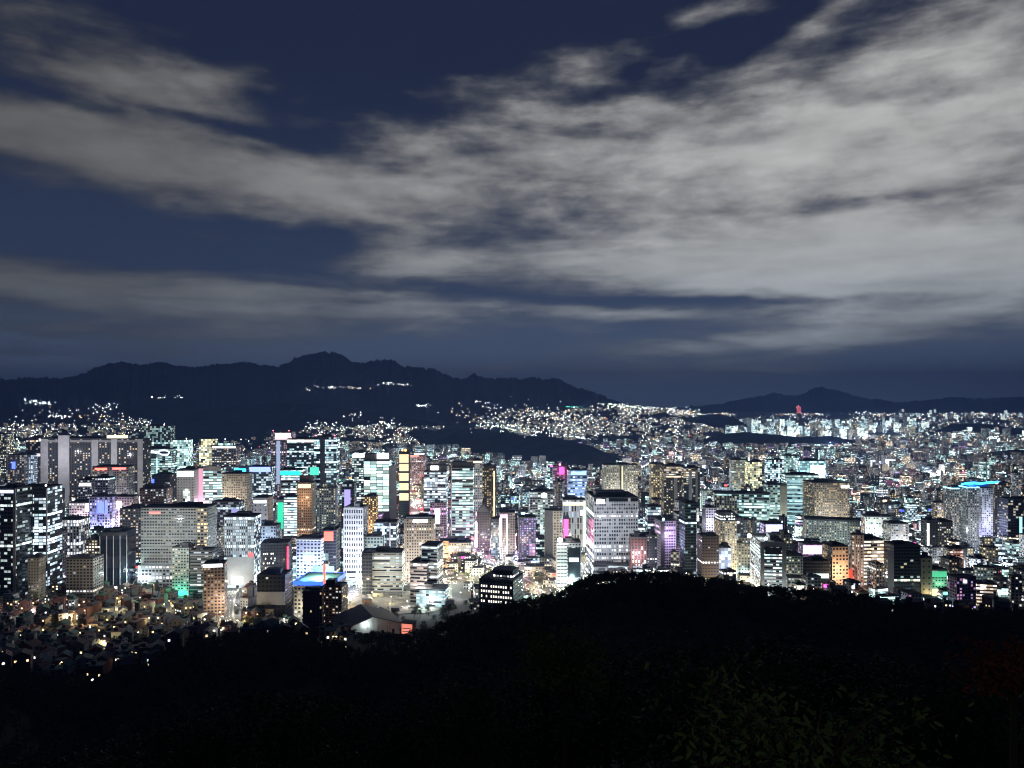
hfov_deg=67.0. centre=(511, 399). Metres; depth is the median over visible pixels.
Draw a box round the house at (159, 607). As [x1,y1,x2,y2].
[154,604,165,613]
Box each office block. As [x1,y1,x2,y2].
[28,552,45,599]
[62,515,89,556]
[62,529,67,577]
[66,554,103,600]
[78,476,94,498]
[86,534,98,553]
[92,474,114,494]
[120,503,145,557]
[139,483,172,504]
[152,472,175,503]
[172,542,194,595]
[190,544,218,595]
[203,558,227,615]
[212,498,244,524]
[222,470,251,510]
[234,464,274,503]
[253,494,272,519]
[260,538,291,571]
[261,520,280,541]
[280,467,305,495]
[284,493,296,535]
[296,533,323,578]
[308,462,319,510]
[321,524,339,571]
[342,480,356,520]
[352,450,369,501]
[365,532,383,547]
[374,518,398,547]
[410,453,425,483]
[529,488,552,534]
[556,536,580,590]
[562,495,585,551]
[567,468,586,496]
[644,529,656,572]
[645,503,660,531]
[673,511,678,548]
[697,531,718,578]
[729,457,747,489]
[745,459,761,487]
[764,481,786,518]
[765,458,783,482]
[781,453,798,471]
[786,550,802,576]
[796,458,825,477]
[803,555,829,578]
[823,541,852,584]
[862,533,883,585]
[884,540,919,592]
[920,516,937,545]
[920,552,931,594]
[931,499,942,518]
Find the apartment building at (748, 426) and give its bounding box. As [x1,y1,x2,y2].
[746,423,750,431]
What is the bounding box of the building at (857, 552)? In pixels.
[850,530,863,585]
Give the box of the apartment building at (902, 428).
[900,426,905,431]
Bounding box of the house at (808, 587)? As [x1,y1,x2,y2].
[807,585,826,591]
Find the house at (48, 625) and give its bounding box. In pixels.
[41,622,53,632]
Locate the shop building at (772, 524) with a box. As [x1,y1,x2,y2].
[759,518,782,532]
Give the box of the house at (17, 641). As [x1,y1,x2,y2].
[11,636,21,644]
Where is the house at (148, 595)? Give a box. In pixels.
[141,591,151,600]
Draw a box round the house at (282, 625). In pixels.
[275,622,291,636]
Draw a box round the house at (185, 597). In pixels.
[183,595,189,600]
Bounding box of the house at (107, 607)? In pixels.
[101,604,114,612]
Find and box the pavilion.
[415,582,449,607]
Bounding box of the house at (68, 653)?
[58,649,73,658]
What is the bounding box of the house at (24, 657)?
[12,648,33,672]
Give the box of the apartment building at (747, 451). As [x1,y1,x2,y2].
[742,448,753,458]
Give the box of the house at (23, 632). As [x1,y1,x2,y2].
[19,628,27,639]
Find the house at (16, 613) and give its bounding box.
[9,610,22,620]
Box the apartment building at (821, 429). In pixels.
[818,427,825,436]
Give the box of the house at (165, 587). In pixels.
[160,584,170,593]
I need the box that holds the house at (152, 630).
[147,625,162,636]
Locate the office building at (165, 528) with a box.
[138,502,216,588]
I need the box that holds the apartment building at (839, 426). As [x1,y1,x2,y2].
[835,425,842,434]
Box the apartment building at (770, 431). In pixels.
[767,429,774,433]
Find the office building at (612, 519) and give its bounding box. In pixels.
[586,489,637,572]
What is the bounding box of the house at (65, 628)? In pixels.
[58,624,74,636]
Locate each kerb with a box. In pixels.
[232,588,239,627]
[348,576,556,593]
[473,536,540,586]
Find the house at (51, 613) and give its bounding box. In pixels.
[43,610,57,623]
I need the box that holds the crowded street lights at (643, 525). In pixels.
[193,444,1007,599]
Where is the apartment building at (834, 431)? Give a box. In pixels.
[832,427,837,436]
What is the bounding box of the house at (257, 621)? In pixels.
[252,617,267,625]
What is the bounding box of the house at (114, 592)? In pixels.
[111,588,117,600]
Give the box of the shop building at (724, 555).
[719,542,730,568]
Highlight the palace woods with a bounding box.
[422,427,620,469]
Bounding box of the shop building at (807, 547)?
[798,539,821,556]
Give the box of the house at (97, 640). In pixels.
[89,635,99,643]
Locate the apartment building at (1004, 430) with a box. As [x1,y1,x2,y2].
[1002,428,1010,433]
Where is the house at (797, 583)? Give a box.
[793,579,806,599]
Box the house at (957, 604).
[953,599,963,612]
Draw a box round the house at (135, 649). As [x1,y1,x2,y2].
[130,645,139,657]
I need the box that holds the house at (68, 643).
[65,636,81,650]
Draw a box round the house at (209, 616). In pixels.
[202,612,216,622]
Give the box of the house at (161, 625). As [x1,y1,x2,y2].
[152,623,164,631]
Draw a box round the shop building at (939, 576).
[932,565,946,596]
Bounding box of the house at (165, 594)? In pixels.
[160,590,167,600]
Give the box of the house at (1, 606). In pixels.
[0,602,2,612]
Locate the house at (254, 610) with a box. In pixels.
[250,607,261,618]
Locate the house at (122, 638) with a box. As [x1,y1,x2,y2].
[118,635,127,641]
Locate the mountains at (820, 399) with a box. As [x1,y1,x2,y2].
[673,386,1023,411]
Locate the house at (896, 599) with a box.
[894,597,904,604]
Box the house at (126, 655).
[116,650,136,664]
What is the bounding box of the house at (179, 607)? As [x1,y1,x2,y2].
[175,599,184,615]
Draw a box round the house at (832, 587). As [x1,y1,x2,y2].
[826,583,847,602]
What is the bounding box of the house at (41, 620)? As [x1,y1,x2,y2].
[33,614,50,626]
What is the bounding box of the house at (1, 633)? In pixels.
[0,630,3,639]
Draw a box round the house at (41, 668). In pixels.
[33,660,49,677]
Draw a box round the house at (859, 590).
[854,586,868,595]
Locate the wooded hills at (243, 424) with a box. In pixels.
[0,402,463,449]
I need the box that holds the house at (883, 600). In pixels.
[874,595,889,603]
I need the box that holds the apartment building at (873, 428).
[871,425,875,432]
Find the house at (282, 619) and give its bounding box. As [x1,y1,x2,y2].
[279,614,290,622]
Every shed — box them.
[362,598,372,603]
[373,591,384,596]
[391,606,398,611]
[404,584,409,590]
[446,599,454,605]
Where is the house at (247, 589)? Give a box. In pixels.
[242,584,252,595]
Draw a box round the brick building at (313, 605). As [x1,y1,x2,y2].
[303,585,323,627]
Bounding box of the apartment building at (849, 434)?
[847,429,851,439]
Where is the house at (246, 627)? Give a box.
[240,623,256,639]
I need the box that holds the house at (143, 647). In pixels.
[138,642,149,659]
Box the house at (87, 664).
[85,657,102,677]
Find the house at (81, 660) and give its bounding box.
[75,652,92,669]
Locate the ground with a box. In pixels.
[0,407,1023,634]
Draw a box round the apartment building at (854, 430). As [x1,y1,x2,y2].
[853,427,856,435]
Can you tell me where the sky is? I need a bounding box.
[0,0,1023,406]
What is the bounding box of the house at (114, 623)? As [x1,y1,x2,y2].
[111,620,123,628]
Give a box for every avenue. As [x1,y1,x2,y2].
[410,484,423,514]
[448,522,537,588]
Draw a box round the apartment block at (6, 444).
[0,433,13,481]
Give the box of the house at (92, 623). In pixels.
[86,619,101,627]
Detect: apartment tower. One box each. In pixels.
[483,463,495,518]
[544,506,561,557]
[602,462,637,496]
[649,461,663,503]
[661,463,683,514]
[681,465,699,520]
[714,510,736,577]
[943,485,958,539]
[959,481,998,553]
[979,486,992,536]
[988,481,1005,531]
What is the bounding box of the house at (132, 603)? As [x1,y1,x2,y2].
[131,599,135,608]
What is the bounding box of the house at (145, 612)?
[137,608,151,616]
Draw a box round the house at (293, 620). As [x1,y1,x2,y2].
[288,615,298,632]
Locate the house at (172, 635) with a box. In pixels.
[164,627,184,652]
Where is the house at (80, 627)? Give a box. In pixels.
[74,624,90,633]
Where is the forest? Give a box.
[0,569,1023,767]
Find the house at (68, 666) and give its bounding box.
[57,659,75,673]
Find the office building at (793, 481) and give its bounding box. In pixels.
[781,472,818,526]
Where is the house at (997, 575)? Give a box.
[993,573,1002,576]
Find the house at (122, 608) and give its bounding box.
[118,605,127,612]
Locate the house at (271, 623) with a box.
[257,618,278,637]
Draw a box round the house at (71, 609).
[68,606,77,616]
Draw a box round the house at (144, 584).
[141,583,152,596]
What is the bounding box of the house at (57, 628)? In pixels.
[52,625,61,635]
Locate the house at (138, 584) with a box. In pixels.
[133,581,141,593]
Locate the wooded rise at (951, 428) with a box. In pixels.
[928,424,1023,434]
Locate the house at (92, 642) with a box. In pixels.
[83,636,95,647]
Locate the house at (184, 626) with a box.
[180,624,190,628]
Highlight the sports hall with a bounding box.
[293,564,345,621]
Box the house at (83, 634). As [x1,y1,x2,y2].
[78,631,95,637]
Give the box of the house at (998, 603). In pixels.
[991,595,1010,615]
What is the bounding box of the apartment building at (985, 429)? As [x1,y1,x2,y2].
[981,427,989,434]
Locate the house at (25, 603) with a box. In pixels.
[19,596,32,612]
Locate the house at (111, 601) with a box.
[102,599,115,610]
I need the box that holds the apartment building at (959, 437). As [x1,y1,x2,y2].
[956,434,963,440]
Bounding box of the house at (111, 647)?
[107,642,120,663]
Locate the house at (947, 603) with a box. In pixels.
[941,597,952,611]
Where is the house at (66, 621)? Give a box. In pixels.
[54,618,71,628]
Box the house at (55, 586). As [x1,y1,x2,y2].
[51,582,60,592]
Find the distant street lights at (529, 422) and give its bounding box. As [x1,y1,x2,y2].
[5,382,1023,473]
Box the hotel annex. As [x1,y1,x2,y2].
[33,450,40,482]
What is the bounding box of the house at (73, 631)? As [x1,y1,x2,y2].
[67,629,79,636]
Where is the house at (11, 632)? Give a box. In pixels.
[3,627,18,637]
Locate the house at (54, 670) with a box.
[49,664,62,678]
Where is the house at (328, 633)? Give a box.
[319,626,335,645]
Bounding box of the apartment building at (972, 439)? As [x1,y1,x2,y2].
[969,436,977,444]
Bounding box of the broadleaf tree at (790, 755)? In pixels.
[632,644,973,767]
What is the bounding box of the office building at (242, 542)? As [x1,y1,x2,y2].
[224,511,260,587]
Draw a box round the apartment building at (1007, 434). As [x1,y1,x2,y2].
[1005,431,1009,439]
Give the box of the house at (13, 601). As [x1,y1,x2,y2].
[9,596,21,608]
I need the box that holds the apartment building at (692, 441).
[690,438,694,447]
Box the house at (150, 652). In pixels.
[141,646,160,664]
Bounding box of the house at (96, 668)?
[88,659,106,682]
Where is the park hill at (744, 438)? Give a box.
[704,432,863,447]
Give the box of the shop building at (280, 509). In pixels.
[276,496,283,538]
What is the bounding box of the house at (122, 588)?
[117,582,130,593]
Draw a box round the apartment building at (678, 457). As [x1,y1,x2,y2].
[675,454,681,460]
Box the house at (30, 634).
[25,629,37,640]
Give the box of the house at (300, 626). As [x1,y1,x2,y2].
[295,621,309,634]
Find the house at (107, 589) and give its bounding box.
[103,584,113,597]
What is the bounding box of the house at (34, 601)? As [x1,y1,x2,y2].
[30,597,38,604]
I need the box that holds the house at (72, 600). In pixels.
[68,596,77,608]
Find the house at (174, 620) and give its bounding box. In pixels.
[167,616,181,630]
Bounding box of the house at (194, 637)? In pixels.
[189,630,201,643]
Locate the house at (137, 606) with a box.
[134,598,141,611]
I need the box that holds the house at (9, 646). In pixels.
[0,642,14,662]
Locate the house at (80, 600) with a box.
[77,597,85,606]
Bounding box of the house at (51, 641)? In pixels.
[43,638,60,645]
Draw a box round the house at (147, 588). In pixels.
[141,585,151,592]
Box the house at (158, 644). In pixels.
[150,640,164,654]
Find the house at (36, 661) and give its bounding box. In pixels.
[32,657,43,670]
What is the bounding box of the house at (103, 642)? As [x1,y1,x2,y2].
[100,637,109,648]
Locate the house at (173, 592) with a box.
[168,588,178,602]
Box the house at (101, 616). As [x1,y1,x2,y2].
[98,610,113,620]
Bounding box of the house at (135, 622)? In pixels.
[128,616,145,628]
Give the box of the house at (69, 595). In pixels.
[65,593,74,605]
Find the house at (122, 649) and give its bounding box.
[114,644,133,662]
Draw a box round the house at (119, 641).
[108,639,126,647]
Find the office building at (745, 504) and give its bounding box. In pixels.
[713,490,770,526]
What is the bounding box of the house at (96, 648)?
[89,643,102,652]
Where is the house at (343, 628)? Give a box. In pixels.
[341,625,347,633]
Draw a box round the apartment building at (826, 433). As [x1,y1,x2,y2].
[822,430,830,435]
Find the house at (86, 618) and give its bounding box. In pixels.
[78,614,93,624]
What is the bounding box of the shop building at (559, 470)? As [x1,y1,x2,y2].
[552,463,566,496]
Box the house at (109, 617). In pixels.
[104,613,114,622]
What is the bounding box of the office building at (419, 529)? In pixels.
[404,513,435,582]
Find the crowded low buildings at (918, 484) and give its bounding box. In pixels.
[4,437,1023,609]
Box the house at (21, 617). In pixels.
[16,613,30,627]
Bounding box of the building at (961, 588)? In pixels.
[947,574,975,608]
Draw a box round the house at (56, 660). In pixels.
[51,655,69,665]
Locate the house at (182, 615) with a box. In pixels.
[176,613,186,617]
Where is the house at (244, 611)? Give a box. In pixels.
[241,607,249,620]
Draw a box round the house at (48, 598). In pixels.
[43,594,53,604]
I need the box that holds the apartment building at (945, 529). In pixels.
[934,517,952,546]
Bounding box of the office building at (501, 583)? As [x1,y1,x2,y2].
[479,565,522,613]
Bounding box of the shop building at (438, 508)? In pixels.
[430,500,446,537]
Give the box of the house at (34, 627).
[30,623,40,631]
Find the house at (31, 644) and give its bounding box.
[19,638,41,649]
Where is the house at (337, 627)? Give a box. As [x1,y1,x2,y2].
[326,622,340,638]
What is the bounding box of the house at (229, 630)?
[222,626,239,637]
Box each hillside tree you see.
[595,624,774,767]
[650,697,724,767]
[654,684,734,767]
[661,710,739,767]
[674,682,746,767]
[687,644,841,767]
[701,640,904,767]
[712,628,887,767]
[721,633,821,749]
[773,646,910,766]
[807,647,998,765]
[811,654,932,766]
[842,659,1021,767]
[844,651,949,710]
[873,658,1023,767]
[880,679,978,759]
[881,669,1023,767]
[934,658,1023,767]
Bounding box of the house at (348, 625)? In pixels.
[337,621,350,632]
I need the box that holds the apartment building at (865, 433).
[863,430,867,438]
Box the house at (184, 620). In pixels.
[182,618,187,624]
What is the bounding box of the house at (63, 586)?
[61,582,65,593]
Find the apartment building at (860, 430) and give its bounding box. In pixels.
[857,427,863,435]
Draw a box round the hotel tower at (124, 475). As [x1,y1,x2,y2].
[92,464,134,493]
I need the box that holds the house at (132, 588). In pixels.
[127,584,137,596]
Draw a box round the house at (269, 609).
[265,604,274,614]
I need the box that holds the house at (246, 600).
[239,593,253,608]
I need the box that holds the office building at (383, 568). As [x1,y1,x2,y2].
[362,546,404,593]
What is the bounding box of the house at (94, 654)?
[84,650,97,657]
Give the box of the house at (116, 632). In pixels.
[111,626,125,638]
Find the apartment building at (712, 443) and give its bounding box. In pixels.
[709,440,716,445]
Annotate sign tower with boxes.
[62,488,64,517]
[563,515,568,537]
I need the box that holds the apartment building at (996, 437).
[992,435,999,441]
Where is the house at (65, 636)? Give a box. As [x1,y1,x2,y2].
[60,632,75,644]
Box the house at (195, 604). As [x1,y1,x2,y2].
[189,598,198,610]
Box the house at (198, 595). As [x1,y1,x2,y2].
[195,590,201,598]
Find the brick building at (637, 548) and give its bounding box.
[629,531,646,579]
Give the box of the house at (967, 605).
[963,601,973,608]
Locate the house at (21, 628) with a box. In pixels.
[16,625,29,631]
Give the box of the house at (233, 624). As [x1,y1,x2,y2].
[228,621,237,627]
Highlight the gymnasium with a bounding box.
[331,604,400,635]
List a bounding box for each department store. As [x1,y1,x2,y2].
[151,446,176,483]
[197,465,226,503]
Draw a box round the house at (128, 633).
[120,628,133,643]
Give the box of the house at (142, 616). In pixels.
[137,613,150,623]
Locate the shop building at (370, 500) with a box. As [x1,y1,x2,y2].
[363,493,377,532]
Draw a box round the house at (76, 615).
[71,609,85,622]
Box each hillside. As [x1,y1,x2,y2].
[0,583,1023,767]
[430,401,724,444]
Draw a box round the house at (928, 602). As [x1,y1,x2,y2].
[923,598,943,615]
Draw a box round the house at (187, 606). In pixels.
[183,599,193,614]
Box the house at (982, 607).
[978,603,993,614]
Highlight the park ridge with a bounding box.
[694,414,745,429]
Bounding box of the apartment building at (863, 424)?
[860,422,866,428]
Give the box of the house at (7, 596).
[2,590,18,604]
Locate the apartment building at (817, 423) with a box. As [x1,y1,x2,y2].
[815,421,820,428]
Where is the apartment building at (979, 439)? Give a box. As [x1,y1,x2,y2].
[977,437,985,442]
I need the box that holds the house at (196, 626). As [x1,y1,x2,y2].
[188,621,203,635]
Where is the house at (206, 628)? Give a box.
[200,622,217,641]
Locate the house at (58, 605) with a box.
[52,602,62,611]
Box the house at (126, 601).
[121,596,131,610]
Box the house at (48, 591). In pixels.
[46,587,51,595]
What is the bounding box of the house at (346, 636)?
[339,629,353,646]
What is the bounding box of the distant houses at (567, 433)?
[0,404,1023,481]
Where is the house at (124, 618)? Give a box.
[115,613,131,626]
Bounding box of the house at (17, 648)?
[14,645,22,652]
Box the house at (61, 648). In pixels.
[50,642,66,654]
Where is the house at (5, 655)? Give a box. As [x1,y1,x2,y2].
[0,649,11,667]
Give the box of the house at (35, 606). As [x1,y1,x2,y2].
[32,602,48,613]
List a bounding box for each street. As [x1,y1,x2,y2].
[220,588,238,622]
[348,576,554,596]
[581,540,587,578]
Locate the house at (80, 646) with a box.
[71,638,89,658]
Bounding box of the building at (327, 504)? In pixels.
[317,483,337,532]
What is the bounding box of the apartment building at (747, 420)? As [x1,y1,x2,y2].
[745,417,751,423]
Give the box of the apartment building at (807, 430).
[805,426,809,435]
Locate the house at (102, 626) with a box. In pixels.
[96,621,110,632]
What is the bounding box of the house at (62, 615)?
[58,609,67,620]
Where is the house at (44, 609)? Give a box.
[36,604,49,616]
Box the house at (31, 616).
[18,611,33,623]
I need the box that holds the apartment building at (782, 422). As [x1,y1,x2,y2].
[780,419,784,426]
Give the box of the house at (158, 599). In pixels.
[150,595,163,603]
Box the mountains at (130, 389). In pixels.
[0,351,630,423]
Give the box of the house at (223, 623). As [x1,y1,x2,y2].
[220,619,230,639]
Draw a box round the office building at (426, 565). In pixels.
[410,541,442,602]
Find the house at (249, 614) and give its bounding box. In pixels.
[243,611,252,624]
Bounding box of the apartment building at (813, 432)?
[811,429,815,436]
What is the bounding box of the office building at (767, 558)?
[747,532,785,595]
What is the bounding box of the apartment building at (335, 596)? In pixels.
[322,578,347,624]
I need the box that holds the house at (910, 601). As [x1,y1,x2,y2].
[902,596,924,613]
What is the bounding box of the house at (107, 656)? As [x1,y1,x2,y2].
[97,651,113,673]
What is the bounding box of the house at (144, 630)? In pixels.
[142,622,154,637]
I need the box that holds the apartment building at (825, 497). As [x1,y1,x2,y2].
[803,478,848,537]
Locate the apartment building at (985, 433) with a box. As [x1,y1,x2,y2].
[982,431,988,437]
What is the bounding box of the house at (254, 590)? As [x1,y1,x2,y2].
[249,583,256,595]
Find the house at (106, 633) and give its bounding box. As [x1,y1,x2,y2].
[103,627,113,637]
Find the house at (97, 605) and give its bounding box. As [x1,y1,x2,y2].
[86,599,101,612]
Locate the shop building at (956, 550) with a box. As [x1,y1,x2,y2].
[943,544,963,566]
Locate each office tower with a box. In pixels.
[0,483,34,595]
[7,452,28,484]
[26,435,51,452]
[27,483,61,588]
[28,452,36,483]
[99,526,135,588]
[142,424,174,447]
[171,437,192,468]
[177,466,198,501]
[199,437,216,466]
[212,443,240,471]
[271,430,295,497]
[287,436,313,474]
[297,475,315,536]
[314,434,339,509]
[343,502,367,581]
[364,453,396,518]
[399,449,409,517]
[424,464,447,536]
[451,461,473,535]
[473,457,482,532]
[475,503,489,550]
[491,516,499,557]
[499,509,514,560]
[518,513,535,559]
[654,515,675,565]
[679,499,698,577]
[702,504,715,531]
[997,496,1023,541]
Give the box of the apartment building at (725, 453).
[723,450,734,459]
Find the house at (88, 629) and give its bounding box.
[84,627,97,637]
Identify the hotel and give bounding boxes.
[41,435,150,503]
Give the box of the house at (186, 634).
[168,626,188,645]
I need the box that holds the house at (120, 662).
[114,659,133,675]
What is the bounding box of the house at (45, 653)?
[33,646,52,663]
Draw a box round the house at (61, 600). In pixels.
[51,595,66,609]
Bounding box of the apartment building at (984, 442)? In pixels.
[981,439,987,447]
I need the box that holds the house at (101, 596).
[96,591,108,602]
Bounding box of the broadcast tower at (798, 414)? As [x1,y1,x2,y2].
[796,406,800,423]
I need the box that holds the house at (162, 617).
[156,611,169,624]
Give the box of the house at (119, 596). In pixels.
[115,592,127,604]
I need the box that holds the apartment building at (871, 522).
[861,512,891,537]
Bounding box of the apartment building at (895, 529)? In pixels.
[883,520,908,540]
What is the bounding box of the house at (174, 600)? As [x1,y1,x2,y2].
[170,597,182,609]
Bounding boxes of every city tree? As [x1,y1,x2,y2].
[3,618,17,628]
[4,605,13,612]
[33,592,41,598]
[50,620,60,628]
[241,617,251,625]
[410,606,417,614]
[420,620,427,628]
[424,603,433,615]
[439,608,447,615]
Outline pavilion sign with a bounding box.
[400,619,416,634]
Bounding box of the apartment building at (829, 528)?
[803,515,861,556]
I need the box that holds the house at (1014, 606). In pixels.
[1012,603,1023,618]
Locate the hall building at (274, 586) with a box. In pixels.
[257,567,291,616]
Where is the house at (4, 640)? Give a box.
[0,636,14,644]
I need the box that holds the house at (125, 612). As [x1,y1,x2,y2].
[122,610,135,618]
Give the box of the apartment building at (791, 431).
[787,427,795,436]
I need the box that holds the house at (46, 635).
[40,630,57,642]
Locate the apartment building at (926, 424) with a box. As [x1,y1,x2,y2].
[923,421,928,427]
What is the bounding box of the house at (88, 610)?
[78,604,92,615]
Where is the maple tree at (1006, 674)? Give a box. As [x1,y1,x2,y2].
[941,629,1023,767]
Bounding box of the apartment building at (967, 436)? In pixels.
[965,434,976,439]
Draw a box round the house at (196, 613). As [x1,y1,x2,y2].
[190,608,207,622]
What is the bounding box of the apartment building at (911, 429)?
[908,426,915,432]

